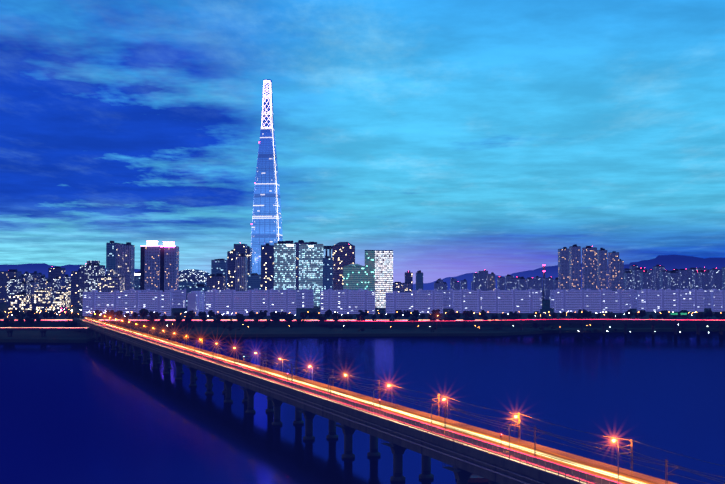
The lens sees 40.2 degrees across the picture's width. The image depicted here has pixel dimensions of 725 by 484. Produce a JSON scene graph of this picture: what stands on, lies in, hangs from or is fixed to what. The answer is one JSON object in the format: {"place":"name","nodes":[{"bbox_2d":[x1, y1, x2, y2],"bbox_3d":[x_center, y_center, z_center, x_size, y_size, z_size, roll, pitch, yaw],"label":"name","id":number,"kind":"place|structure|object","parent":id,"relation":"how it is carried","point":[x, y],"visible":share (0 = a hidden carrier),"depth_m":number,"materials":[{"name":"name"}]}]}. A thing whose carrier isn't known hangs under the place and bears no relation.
{"place":"outdoors","nodes":[
{"label":"outdoors","id":0,"kind":"place"},
{"bbox_2d":[0,269,21,302],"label":"building","id":1,"kind":"structure","parent":0,"point":[6,275],"depth_m":2510.18,"materials":[{"name":"blue"}]},
{"bbox_2d":[7,277,20,305],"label":"building","id":2,"kind":"structure","parent":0,"point":[13,283],"depth_m":2106.53,"materials":[{"name":"blue"}]},
{"bbox_2d":[9,292,30,308],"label":"building","id":3,"kind":"structure","parent":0,"point":[19,300],"depth_m":1853.51,"materials":[{"name":"grey"}]},
{"bbox_2d":[19,281,30,294],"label":"building","id":4,"kind":"structure","parent":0,"point":[24,286],"depth_m":2056.53,"materials":[{"name":"blue"}]},
{"bbox_2d":[24,271,32,281],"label":"building","id":5,"kind":"structure","parent":0,"point":[29,275],"depth_m":2619.80,"materials":[{"name":"grey"}]},
{"bbox_2d":[27,281,38,296],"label":"building","id":6,"kind":"structure","parent":0,"point":[34,285],"depth_m":2307.38,"materials":[{"name":"blue"}]},
{"bbox_2d":[33,271,39,281],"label":"building","id":7,"kind":"structure","parent":0,"point":[36,275],"depth_m":2712.81,"materials":[{"name":"blue"}]},
{"bbox_2d":[25,304,56,309],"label":"building","id":8,"kind":"structure","parent":0,"point":[37,306],"depth_m":1801.95,"materials":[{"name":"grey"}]},
{"bbox_2d":[34,289,49,303],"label":"building","id":9,"kind":"structure","parent":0,"point":[41,296],"depth_m":1903.44,"materials":[{"name":"grey"}]},
{"bbox_2d":[37,276,47,289],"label":"building","id":10,"kind":"structure","parent":0,"point":[42,280],"depth_m":2508.17,"materials":[{"name":"blue"}]},
{"bbox_2d":[44,280,50,303],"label":"building","id":11,"kind":"structure","parent":0,"point":[47,284],"depth_m":2306.05,"materials":[{"name":"blue"}]},
{"bbox_2d":[51,277,60,303],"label":"building","id":12,"kind":"structure","parent":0,"point":[55,284],"depth_m":2154.98,"materials":[{"name":"blue"}]},
{"bbox_2d":[48,267,64,291],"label":"building","id":13,"kind":"structure","parent":0,"point":[58,272],"depth_m":2408.02,"materials":[{"name":"blue"}]},
{"bbox_2d":[53,300,64,308],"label":"building","id":14,"kind":"structure","parent":0,"point":[60,304],"depth_m":1902.07,"materials":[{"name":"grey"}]},
{"bbox_2d":[56,290,68,306],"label":"building","id":15,"kind":"structure","parent":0,"point":[60,295],"depth_m":2003.32,"materials":[{"name":"grey"}]},
{"bbox_2d":[65,274,70,291],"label":"building","id":16,"kind":"structure","parent":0,"point":[67,278],"depth_m":2507.07,"materials":[{"name":"grey"}]},
{"bbox_2d":[67,282,70,304],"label":"building","id":17,"kind":"structure","parent":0,"point":[69,287],"depth_m":2254.36,"materials":[{"name":"grey"}]},
{"bbox_2d":[71,269,79,305],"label":"building","id":18,"kind":"structure","parent":0,"point":[75,284],"depth_m":2103.52,"materials":[{"name":"blue concrete"}]},
{"bbox_2d":[79,261,104,306],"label":"building","id":19,"kind":"structure","parent":0,"point":[91,272],"depth_m":2053.60,"materials":[{"name":"grey"}]},
{"bbox_2d":[106,241,115,274],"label":"building","id":20,"kind":"structure","parent":0,"point":[111,255],"depth_m":2104.71,"materials":[{"name":"blue"}]},
{"bbox_2d":[83,290,170,315],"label":"apartment building","id":21,"kind":"structure","parent":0,"point":[137,301],"depth_m":1479.25,"materials":[{"name":"purple"}]},
{"bbox_2d":[134,271,139,289],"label":"building","id":22,"kind":"structure","parent":0,"point":[136,280],"depth_m":2352.39,"materials":[{"name":"blue"}]},
{"bbox_2d":[140,241,159,289],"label":"building","id":23,"kind":"structure","parent":0,"point":[150,265],"depth_m":2001.49,"materials":[{"name":"purple"}]},
{"bbox_2d":[160,242,178,291],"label":"building","id":24,"kind":"structure","parent":0,"point":[169,265],"depth_m":2001.06,"materials":[{"name":"purple"}]},
{"bbox_2d":[179,282,206,289],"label":"building","id":25,"kind":"structure","parent":0,"point":[182,285],"depth_m":2499.94,"materials":[{"name":"blue"}]},
{"bbox_2d":[179,269,210,281],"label":"building","id":26,"kind":"structure","parent":0,"point":[191,275],"depth_m":2499.40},
{"bbox_2d":[187,291,204,315],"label":"apartment building","id":27,"kind":"structure","parent":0,"point":[196,301],"depth_m":1486.11,"materials":[{"name":"purple"}]},
{"bbox_2d":[207,274,225,289],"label":"building","id":28,"kind":"structure","parent":0,"point":[217,282],"depth_m":1997.63,"materials":[{"name":"grey"}]},
{"bbox_2d":[211,259,226,288],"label":"building","id":29,"kind":"structure","parent":0,"point":[218,266],"depth_m":2349.67,"materials":[{"name":"blue concrete"}]},
{"bbox_2d":[227,250,238,289],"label":"building","id":30,"kind":"structure","parent":0,"point":[232,255],"depth_m":2148.38,"materials":[{"name":"grey"}]},
{"bbox_2d":[234,242,246,255],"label":"building","id":31,"kind":"structure","parent":0,"point":[241,248],"depth_m":2220.16,"materials":[{"name":"blue"}]},
{"bbox_2d":[235,254,246,290],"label":"building","id":32,"kind":"structure","parent":0,"point":[241,273],"depth_m":2097.75,"materials":[{"name":"purple"}]},
{"bbox_2d":[247,245,251,274],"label":"building","id":33,"kind":"structure","parent":0,"point":[249,260],"depth_m":2259.48,"materials":[{"name":"blue"}]},
{"bbox_2d":[205,290,295,315],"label":"apartment building","id":34,"kind":"structure","parent":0,"point":[234,302],"depth_m":1494.33,"materials":[{"name":"purple"}]},
{"bbox_2d":[247,273,260,289],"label":"building","id":35,"kind":"structure","parent":0,"point":[253,281],"depth_m":2096.06,"materials":[{"name":"blue"}]},
{"bbox_2d":[261,243,273,289],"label":"building","id":36,"kind":"structure","parent":0,"point":[267,266],"depth_m":1996.56,"materials":[{"name":"grey"}]},
{"bbox_2d":[247,289,313,307],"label":"apartment building","id":37,"kind":"structure","parent":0,"point":[304,298],"depth_m":1957.58,"materials":[{"name":"purple"}]},
{"bbox_2d":[274,241,295,289],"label":"building","id":38,"kind":"structure","parent":0,"point":[284,265],"depth_m":2000.18,"materials":[{"name":"teal"}]},
{"bbox_2d":[295,240,308,289],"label":"building","id":39,"kind":"structure","parent":0,"point":[297,261],"depth_m":2346.40,"materials":[{"name":"grey"}]},
{"bbox_2d":[299,242,323,305],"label":"building","id":40,"kind":"structure","parent":0,"point":[311,255],"depth_m":2094.72,"materials":[{"name":"teal"}]},
{"bbox_2d":[0,319,671,327],"bbox_3d":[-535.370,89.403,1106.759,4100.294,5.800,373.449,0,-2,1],"label":"light trails","id":41,"kind":"object","parent":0,"point":[305,320],"visible":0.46,"depth_m":1220.88,"materials":[{"name":"red"}]},
{"bbox_2d":[332,242,354,289],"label":"building","id":42,"kind":"structure","parent":0,"point":[343,255],"depth_m":2194.07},
{"bbox_2d":[320,289,374,313],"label":"apartment building","id":43,"kind":"structure","parent":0,"point":[347,301],"depth_m":1580.25,"materials":[{"name":"purple"}]},
{"bbox_2d":[343,264,364,289],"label":"building","id":44,"kind":"structure","parent":0,"point":[353,277],"depth_m":1991.98,"materials":[{"name":"teal glass"}]},
{"bbox_2d":[0,331,724,483],"bbox_3d":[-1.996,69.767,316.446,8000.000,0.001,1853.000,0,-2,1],"label":"river water","id":45,"kind":"structure","parent":0,"point":[92,412],"depth_m":459.02,"materials":[{"name":"blue liquid"}]},
{"bbox_2d":[82,326,498,483],"bbox_3d":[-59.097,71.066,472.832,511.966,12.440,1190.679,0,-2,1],"label":"bridge piers","id":46,"kind":"structure","parent":45,"relation":"in","point":[398,451],"depth_m":394.42,"materials":[{"name":"concrete"}]},
{"bbox_2d":[74,318,660,483],"bbox_3d":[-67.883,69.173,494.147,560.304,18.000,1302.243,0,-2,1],"label":"bridge deck","id":47,"kind":"structure","parent":46,"relation":"on","point":[494,468],"depth_m":287.30,"materials":[{"name":"concrete"}]},
{"bbox_2d":[81,312,627,482],"bbox_3d":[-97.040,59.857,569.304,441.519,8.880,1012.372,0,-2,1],"label":"street lights","id":48,"kind":"object","parent":47,"relation":"on","point":[613,440],"visible":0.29,"depth_m":296.50},
{"bbox_2d":[83,317,675,483],"bbox_3d":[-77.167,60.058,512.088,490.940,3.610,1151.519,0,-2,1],"label":"bridge light trails","id":49,"kind":"object","parent":47,"relation":"on","point":[602,472],"visible":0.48,"depth_m":261.01,"materials":[{"name":"orange"}]},
{"bbox_2d":[87,314,724,483],"bbox_3d":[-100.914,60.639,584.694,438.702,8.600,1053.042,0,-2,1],"label":"bridge overhead line","id":50,"kind":"object","parent":47,"relation":"on","point":[519,427],"visible":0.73,"depth_m":250.56,"materials":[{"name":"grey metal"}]},
{"bbox_2d":[468,474,488,482],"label":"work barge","id":51,"kind":"object","parent":45,"relation":"on","point":[474,478],"visible":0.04,"depth_m":281.68},
{"bbox_2d":[0,327,724,342],"bbox_3d":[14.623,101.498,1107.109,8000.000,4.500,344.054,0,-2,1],"label":"riverbank","id":52,"kind":"structure","parent":0,"point":[76,336],"depth_m":1078.87,"materials":[{"name":"black plant"}]},
{"bbox_2d":[3,318,15,326],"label":"tree","id":53,"kind":"object","parent":52,"relation":"on","point":[10,322],"visible":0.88,"depth_m":1077.05,"materials":[{"name":"brown plant"}]},
{"bbox_2d":[0,313,724,336],"bbox_3d":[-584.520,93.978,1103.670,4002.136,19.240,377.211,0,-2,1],"label":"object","id":54,"kind":"object","parent":52,"relation":"on","point":[479,323],"visible":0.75,"depth_m":1113.57,"materials":[{"name":"grey concrete"}]},
{"bbox_2d":[0,299,724,327],"bbox_3d":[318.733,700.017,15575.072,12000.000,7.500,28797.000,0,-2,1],"label":"embankment ground","id":55,"kind":"structure","parent":0,"point":[546,309],"depth_m":1331.42,"materials":[{"name":"black plant"}]},
{"bbox_2d":[67,311,77,317],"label":"tree","id":56,"kind":"object","parent":55,"relation":"on","point":[72,314],"visible":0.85,"depth_m":1302.83,"materials":[{"name":"brown plant"}]},
{"bbox_2d":[106,310,114,317],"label":"tree","id":57,"kind":"object","parent":55,"relation":"on","point":[110,313],"visible":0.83,"depth_m":1320.08,"materials":[{"name":"brown plant"}]},
{"bbox_2d":[98,270,124,291],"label":"building","id":58,"kind":"structure","parent":55,"relation":"on","point":[110,281],"depth_m":1901.65,"materials":[{"name":"blue"}]},
{"bbox_2d":[116,243,125,276],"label":"building","id":59,"kind":"structure","parent":55,"relation":"on","point":[120,259],"depth_m":2104.26,"materials":[{"name":"blue"}]},
{"bbox_2d":[91,289,156,291],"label":"apartment building","id":60,"kind":"structure","parent":55,"relation":"on","point":[133,290],"depth_m":1927.16,"materials":[{"name":"purple"}]},
{"bbox_2d":[124,242,134,289],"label":"building","id":61,"kind":"structure","parent":55,"relation":"on","point":[129,258],"depth_m":2112.19,"materials":[{"name":"purple"}]},
{"bbox_2d":[186,284,209,307],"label":"building","id":62,"kind":"structure","parent":55,"relation":"on","point":[199,287],"depth_m":1947.71,"materials":[{"name":"blue concrete"}]},
{"bbox_2d":[165,289,235,307],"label":"apartment building","id":63,"kind":"structure","parent":55,"relation":"on","point":[178,298],"depth_m":1954.27,"materials":[{"name":"purple"}]},
{"bbox_2d":[251,79,282,274],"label":"skyscraper","id":64,"kind":"structure","parent":55,"relation":"on","point":[266,221],"depth_m":2400.12,"materials":[{"name":"blue glass"}]},
{"bbox_2d":[261,80,278,240],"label":"tower lights","id":65,"kind":"object","parent":64,"relation":"attached to","point":[269,127],"visible":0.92,"depth_m":2421.18},
{"bbox_2d":[323,255,332,289],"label":"building","id":66,"kind":"structure","parent":55,"relation":"on","point":[327,272],"depth_m":2093.70,"materials":[{"name":"blue"}]},
{"bbox_2d":[5,307,720,332],"bbox_3d":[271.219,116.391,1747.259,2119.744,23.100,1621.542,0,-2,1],"label":"street lamps","id":67,"kind":"object","parent":55,"relation":"on","point":[289,315],"visible":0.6,"depth_m":1299.64,"materials":[{"name":"grey metal"}]},
{"bbox_2d":[365,250,374,290],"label":"building","id":68,"kind":"structure","parent":55,"relation":"on","point":[369,270],"depth_m":1941.97,"materials":[{"name":"teal glass"}]},
{"bbox_2d":[375,250,392,307],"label":"building","id":69,"kind":"structure","parent":55,"relation":"on","point":[383,272],"depth_m":1940.94,"materials":[{"name":"white glass"}]},
{"bbox_2d":[431,309,439,317],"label":"tree","id":70,"kind":"object","parent":55,"relation":"on","point":[436,312],"visible":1,"depth_m":1311.73,"materials":[{"name":"brown plant"}]},
{"bbox_2d":[505,274,513,289],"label":"building","id":71,"kind":"structure","parent":55,"relation":"on","point":[506,280],"depth_m":3021.84,"materials":[{"name":"blue"}]},
{"bbox_2d":[508,278,514,289],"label":"building","id":72,"kind":"structure","parent":55,"relation":"on","point":[511,283],"depth_m":3016.64,"materials":[{"name":"blue"}]},
{"bbox_2d":[518,277,525,289],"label":"building","id":73,"kind":"structure","parent":55,"relation":"on","point":[521,284],"depth_m":2969.95,"materials":[{"name":"blue concrete"}]},
{"bbox_2d":[686,268,696,289],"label":"building","id":74,"kind":"structure","parent":55,"relation":"on","point":[691,270],"depth_m":3344.33,"materials":[{"name":"blue"}]},
{"bbox_2d":[0,255,724,289],"bbox_3d":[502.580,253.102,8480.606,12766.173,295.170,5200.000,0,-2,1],"label":"mountain terrain","id":75,"kind":"structure","parent":0,"point":[671,262],"depth_m":7769.65,"materials":[{"name":"blue"}]},
{"bbox_2d":[0,0,724,283],"label":"sky","id":76,"kind":"structure","parent":0,"point":[454,138],"materials":[{"name":"blue"}]},
{"bbox_2d":[80,318,673,483],"bbox_3d":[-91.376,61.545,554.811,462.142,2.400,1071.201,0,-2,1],"label":"bridge fence","id":77,"kind":"object","parent":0,"point":[373,412],"visible":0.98,"depth_m":268.06,"materials":[{"name":"metal"}]},
{"bbox_2d":[393,282,411,292],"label":"building","id":78,"kind":"structure","parent":0,"point":[399,287],"depth_m":1889.31,"materials":[{"name":"blue"}]},
{"bbox_2d":[405,271,412,290],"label":"building","id":79,"kind":"structure","parent":0,"point":[408,276],"depth_m":2389.12,"materials":[{"name":"blue"}]},
{"bbox_2d":[386,291,442,312],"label":"apartment building","id":80,"kind":"structure","parent":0,"point":[421,302],"depth_m":1609.74,"materials":[{"name":"purple"}]},
{"bbox_2d":[416,270,422,289],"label":"building","id":81,"kind":"structure","parent":0,"point":[419,279],"depth_m":2388.34,"materials":[{"name":"blue"}]},
{"bbox_2d":[413,289,473,307],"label":"apartment building","id":82,"kind":"structure","parent":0,"point":[447,298],"depth_m":1919.06,"materials":[{"name":"purple"}]},
{"bbox_2d":[460,279,466,289],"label":"building","id":83,"kind":"structure","parent":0,"point":[463,284],"depth_m":3120.13,"materials":[{"name":"blue concrete"}]},
{"bbox_2d":[473,272,478,290],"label":"building","id":84,"kind":"structure","parent":0,"point":[475,281],"depth_m":2883.98,"materials":[{"name":"blue"}]},
{"bbox_2d":[478,270,487,290],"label":"building","id":85,"kind":"structure","parent":0,"point":[483,280],"depth_m":2883.61,"materials":[{"name":"blue"}]},
{"bbox_2d":[487,272,494,290],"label":"building","id":86,"kind":"structure","parent":0,"point":[491,281],"depth_m":2783.39,"materials":[{"name":"blue"}]},
{"bbox_2d":[453,289,539,312],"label":"apartment building","id":87,"kind":"structure","parent":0,"point":[497,301],"depth_m":1620.80,"materials":[{"name":"purple"}]},
{"bbox_2d":[497,276,504,289],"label":"building","id":88,"kind":"structure","parent":0,"point":[500,283],"depth_m":2981.89,"materials":[{"name":"blue"}]},
{"bbox_2d":[489,289,541,308],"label":"apartment building","id":89,"kind":"structure","parent":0,"point":[527,290],"depth_m":1898.41,"materials":[{"name":"purple"}]},
{"bbox_2d":[526,277,531,289],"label":"building","id":90,"kind":"structure","parent":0,"point":[528,282],"depth_m":2943.96,"materials":[{"name":"blue"}]},
{"bbox_2d":[534,276,542,298],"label":"building","id":91,"kind":"structure","parent":0,"point":[539,283],"depth_m":3058.96,"materials":[{"name":"blue"}]},
{"bbox_2d":[544,277,552,299],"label":"building","id":92,"kind":"structure","parent":0,"point":[548,284],"depth_m":2978.71,"materials":[{"name":"blue concrete"}]},
{"bbox_2d":[553,278,557,289],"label":"building","id":93,"kind":"structure","parent":0,"point":[555,283],"depth_m":3018.24,"materials":[{"name":"blue"}]},
{"bbox_2d":[558,247,568,289],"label":"building","id":94,"kind":"structure","parent":0,"point":[563,268],"depth_m":2283.02,"materials":[{"name":"blue"}]},
{"bbox_2d":[569,244,580,289],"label":"building","id":95,"kind":"structure","parent":0,"point":[575,266],"depth_m":2312.64,"materials":[{"name":"blue concrete"}]},
{"bbox_2d":[550,289,611,307],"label":"apartment building","id":96,"kind":"structure","parent":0,"point":[551,298],"depth_m":1943.57,"materials":[{"name":"purple"}]},
{"bbox_2d":[582,246,596,289],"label":"building","id":97,"kind":"structure","parent":0,"point":[589,267],"depth_m":2262.01,"materials":[{"name":"blue"}]},
{"bbox_2d":[554,290,629,312],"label":"apartment building","id":98,"kind":"structure","parent":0,"point":[602,301],"depth_m":1642.24,"materials":[{"name":"purple"}]},
{"bbox_2d":[597,248,607,289],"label":"building","id":99,"kind":"structure","parent":0,"point":[602,268],"depth_m":2320.90,"materials":[{"name":"blue"}]},
{"bbox_2d":[608,251,619,290],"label":"building","id":100,"kind":"structure","parent":0,"point":[613,272],"depth_m":2280.57,"materials":[{"name":"blue"}]},
{"bbox_2d":[619,259,623,289],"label":"building","id":101,"kind":"structure","parent":0,"point":[621,271],"depth_m":2309.35,"materials":[{"name":"blue"}]},
{"bbox_2d":[624,271,631,289],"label":"building","id":102,"kind":"structure","parent":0,"point":[627,280],"depth_m":2920.91,"materials":[{"name":"blue"}]},
{"bbox_2d":[632,268,642,289],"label":"building","id":103,"kind":"structure","parent":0,"point":[636,278],"depth_m":2868.23,"materials":[{"name":"blue"}]},
{"bbox_2d":[640,270,650,289],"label":"building","id":104,"kind":"structure","parent":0,"point":[645,279],"depth_m":2706.50,"materials":[{"name":"blue"}]},
{"bbox_2d":[622,289,670,308],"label":"apartment building","id":105,"kind":"structure","parent":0,"point":[633,298],"depth_m":1914.53,"materials":[{"name":"purple"}]},
{"bbox_2d":[653,265,664,289],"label":"building","id":106,"kind":"structure","parent":0,"point":[657,269],"depth_m":3425.98,"materials":[{"name":"blue"}]},
{"bbox_2d":[659,270,669,289],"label":"building","id":107,"kind":"structure","parent":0,"point":[663,279],"depth_m":2865.85,"materials":[{"name":"blue"}]},
{"bbox_2d":[637,289,703,311],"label":"apartment building","id":108,"kind":"structure","parent":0,"point":[677,300],"depth_m":1709.08,"materials":[{"name":"purple"}]},
{"bbox_2d":[667,270,678,289],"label":"building","id":109,"kind":"structure","parent":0,"point":[672,279],"depth_m":2766.34,"materials":[{"name":"blue"}]},
{"bbox_2d":[678,269,688,289],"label":"building","id":110,"kind":"structure","parent":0,"point":[684,278],"depth_m":2897.60,"materials":[{"name":"blue"}]},
{"bbox_2d":[692,270,699,289],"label":"building","id":111,"kind":"structure","parent":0,"point":[695,279],"depth_m":2883.82,"materials":[{"name":"blue"}]},
{"bbox_2d":[684,289,718,307],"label":"apartment building","id":112,"kind":"structure","parent":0,"point":[707,298],"depth_m":1939.67,"materials":[{"name":"purple"}]},
{"bbox_2d":[698,270,708,289],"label":"building","id":113,"kind":"structure","parent":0,"point":[703,279],"depth_m":2673.79,"materials":[{"name":"blue"}]},
{"bbox_2d":[709,268,721,289],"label":"building","id":114,"kind":"structure","parent":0,"point":[715,278],"depth_m":2723.55,"materials":[{"name":"blue"}]},
{"bbox_2d":[711,290,724,311],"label":"apartment building","id":115,"kind":"structure","parent":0,"point":[717,301],"depth_m":1700.48,"materials":[{"name":"purple"}]},
{"bbox_2d":[722,267,724,289],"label":"building","id":116,"kind":"structure","parent":0,"point":[723,278],"depth_m":3479.80,"materials":[{"name":"blue"}]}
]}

